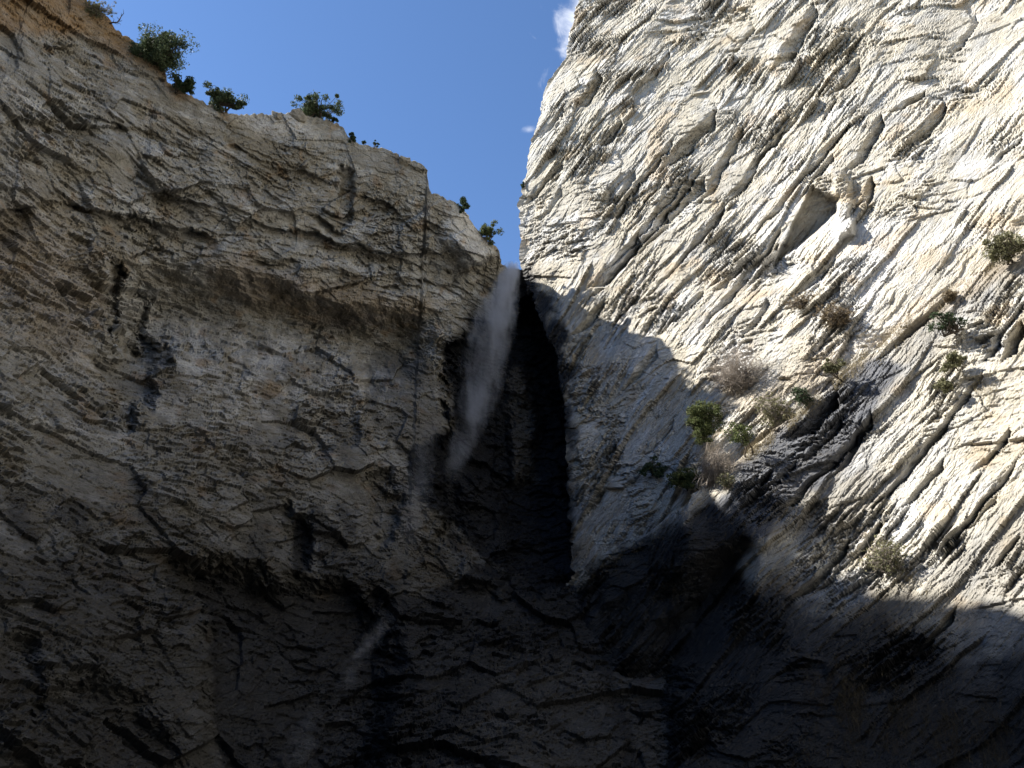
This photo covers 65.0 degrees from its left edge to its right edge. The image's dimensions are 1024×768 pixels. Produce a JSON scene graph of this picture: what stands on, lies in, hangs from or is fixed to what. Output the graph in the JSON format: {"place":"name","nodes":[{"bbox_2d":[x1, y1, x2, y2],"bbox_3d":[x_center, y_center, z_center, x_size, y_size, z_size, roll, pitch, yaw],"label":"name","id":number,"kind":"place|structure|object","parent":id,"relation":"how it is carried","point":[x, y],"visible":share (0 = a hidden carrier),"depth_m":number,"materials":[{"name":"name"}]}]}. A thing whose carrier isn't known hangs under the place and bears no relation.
{"place":"outdoors","nodes":[
{"label":"outdoors","id":0,"kind":"place"},
{"bbox_2d":[87,0,578,269],"label":"sky","id":1,"kind":"structure","parent":0,"point":[453,88],"materials":[{"name":"blue"}]},
{"bbox_2d":[0,0,672,767],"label":"cliff","id":2,"kind":"structure","parent":0,"point":[284,478],"depth_m":69.97,"materials":[{"name":"stone"}]},
{"bbox_2d":[80,0,117,19],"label":"bare shrub","id":3,"kind":"object","parent":2,"relation":"on","point":[95,8],"visible":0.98,"depth_m":82.26,"materials":[{"name":"green plant"}]},
{"bbox_2d":[109,10,123,23],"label":"dead branch","id":4,"kind":"object","parent":2,"relation":"attached to","point":[118,18],"visible":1,"depth_m":83.81,"materials":[{"name":"brown wood"}]},
{"bbox_2d":[128,22,199,80],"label":"pine tree","id":5,"kind":"object","parent":2,"relation":"on","point":[159,50],"visible":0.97,"depth_m":84.52,"materials":[{"name":"green plant"}]},
{"bbox_2d":[169,72,196,94],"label":"round shrub","id":6,"kind":"object","parent":2,"relation":"on","point":[186,86],"visible":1,"depth_m":84.84,"materials":[{"name":"green plant"}]},
{"bbox_2d":[202,80,249,113],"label":"evergreen bush","id":7,"kind":"object","parent":2,"relation":"on","point":[222,99],"visible":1,"depth_m":87.62,"materials":[{"name":"green plant"}]},
{"bbox_2d":[272,111,281,119],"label":"rock block","id":8,"kind":"object","parent":2,"relation":"on","point":[277,116],"visible":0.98,"depth_m":92.47,"materials":[{"name":"beige stone"}]},
{"bbox_2d":[289,108,306,122],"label":"rock block","id":9,"kind":"object","parent":2,"relation":"on","point":[298,114],"visible":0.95,"depth_m":93.98,"materials":[{"name":"beige stone"}]},
{"bbox_2d":[290,90,344,120],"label":"juniper tree","id":10,"kind":"object","parent":2,"relation":"on","point":[312,107],"visible":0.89,"depth_m":95.38,"materials":[{"name":"green plant"}]},
{"bbox_2d":[329,116,338,122],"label":"shrub","id":11,"kind":"object","parent":2,"relation":"on","point":[334,119],"visible":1,"depth_m":96.17,"materials":[{"name":"green plant"}]},
{"bbox_2d":[348,132,355,142],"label":"shrub","id":12,"kind":"object","parent":2,"relation":"on","point":[352,136],"visible":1,"depth_m":96.27,"materials":[{"name":"green plant"}]},
{"bbox_2d":[373,140,379,148],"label":"shrub","id":13,"kind":"object","parent":2,"relation":"on","point":[375,143],"visible":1,"depth_m":97.32,"materials":[{"name":"green plant"}]},
{"bbox_2d":[399,155,410,166],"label":"rock block","id":14,"kind":"object","parent":2,"relation":"on","point":[403,160],"visible":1,"depth_m":98.21,"materials":[{"name":"beige stone"}]},
{"bbox_2d":[457,196,469,213],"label":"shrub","id":15,"kind":"object","parent":2,"relation":"on","point":[464,203],"visible":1,"depth_m":101.19,"materials":[{"name":"green plant"}]},
{"bbox_2d":[478,220,503,244],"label":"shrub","id":16,"kind":"object","parent":2,"relation":"on","point":[485,232],"visible":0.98,"depth_m":104.28,"materials":[{"name":"green plant"}]},
{"bbox_2d":[517,0,1023,767],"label":"cliff","id":17,"kind":"structure","parent":0,"point":[703,180],"depth_m":80.63,"materials":[{"name":"stone"}]},
{"bbox_2d":[637,455,667,478],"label":"shaded bush","id":18,"kind":"object","parent":17,"relation":"on","point":[657,472],"visible":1,"depth_m":80.47,"materials":[{"name":"green plant"}]},
{"bbox_2d":[666,467,702,490],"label":"shaded bush","id":19,"kind":"object","parent":17,"relation":"on","point":[682,478],"visible":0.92,"depth_m":74.50,"materials":[{"name":"green plant"}]},
{"bbox_2d":[681,400,729,446],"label":"bush","id":20,"kind":"object","parent":17,"relation":"on","point":[700,416],"visible":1,"depth_m":76.60,"materials":[{"name":"green plant"}]},
{"bbox_2d":[692,437,739,490],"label":"bare thicket","id":21,"kind":"object","parent":17,"relation":"on","point":[712,474],"visible":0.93,"depth_m":71.51,"materials":[{"name":"plant"}]},
{"bbox_2d":[715,473,734,489],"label":"twiggy shrub","id":22,"kind":"object","parent":17,"relation":"on","point":[727,482],"visible":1,"depth_m":69.69,"materials":[{"name":"green plant"}]},
{"bbox_2d":[720,422,754,456],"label":"sapling","id":23,"kind":"object","parent":17,"relation":"on","point":[737,438],"visible":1,"depth_m":69.97,"materials":[{"name":"green plant"}]},
{"bbox_2d":[699,332,776,397],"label":"bare thicket","id":24,"kind":"object","parent":17,"relation":"on","point":[732,376],"visible":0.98,"depth_m":80.05,"materials":[{"name":"plant"}]},
{"bbox_2d":[747,392,794,425],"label":"twiggy shrub","id":25,"kind":"object","parent":17,"relation":"on","point":[775,411],"visible":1,"depth_m":75.29,"materials":[{"name":"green plant"}]},
{"bbox_2d":[580,260,1002,609],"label":"dry grass","id":26,"kind":"structure","parent":17,"relation":"on","point":[799,413],"depth_m":71.85,"materials":[{"name":"plant"}]},
{"bbox_2d":[789,386,813,405],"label":"twiggy shrub","id":27,"kind":"object","parent":17,"relation":"on","point":[802,396],"visible":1,"depth_m":71.75,"materials":[{"name":"green plant"}]},
{"bbox_2d":[783,290,828,309],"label":"rusty shrub","id":28,"kind":"object","parent":17,"relation":"on","point":[801,303],"visible":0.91,"depth_m":81.86,"materials":[{"name":"brown plant"}]},
{"bbox_2d":[618,500,1021,767],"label":"slope grass","id":29,"kind":"structure","parent":17,"relation":"on","point":[841,696],"depth_m":50.32,"materials":[{"name":"plant"}]},
{"bbox_2d":[816,356,846,381],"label":"ledge shrub","id":30,"kind":"object","parent":17,"relation":"on","point":[828,367],"visible":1,"depth_m":71.38,"materials":[{"name":"green plant"}]},
{"bbox_2d":[812,302,854,327],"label":"rusty shrub","id":31,"kind":"object","parent":17,"relation":"on","point":[840,315],"visible":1,"depth_m":78.31,"materials":[{"name":"brown plant"}]},
{"bbox_2d":[859,535,912,575],"bbox_3d":[27.467,12.681,59.465,3.981,3.067,2.793,0,-25,0],"label":"twiggy shrub","id":32,"kind":"object","parent":17,"relation":"on","point":[886,562],"visible":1,"depth_m":59.14,"materials":[{"name":"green plant"}]},
{"bbox_2d":[932,378,954,393],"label":"cliff shrub","id":33,"kind":"object","parent":17,"relation":"on","point":[943,384],"visible":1,"depth_m":65.51,"materials":[{"name":"green plant"}]},
{"bbox_2d":[921,310,967,339],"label":"cliff shrub","id":34,"kind":"object","parent":17,"relation":"on","point":[949,320],"visible":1,"depth_m":67.67,"materials":[{"name":"green plant"}]},
{"bbox_2d":[942,290,957,302],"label":"rusty shrub","id":35,"kind":"object","parent":17,"relation":"on","point":[949,295],"visible":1,"depth_m":70.38,"materials":[{"name":"brown plant"}]},
{"bbox_2d":[938,350,966,372],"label":"cliff shrub","id":36,"kind":"object","parent":17,"relation":"on","point":[954,360],"visible":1,"depth_m":65.96,"materials":[{"name":"green plant"}]},
{"bbox_2d":[979,226,1023,278],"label":"cliff shrub","id":37,"kind":"object","parent":17,"relation":"on","point":[1009,249],"visible":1,"depth_m":67.93,"materials":[{"name":"green plant"}]}
]}

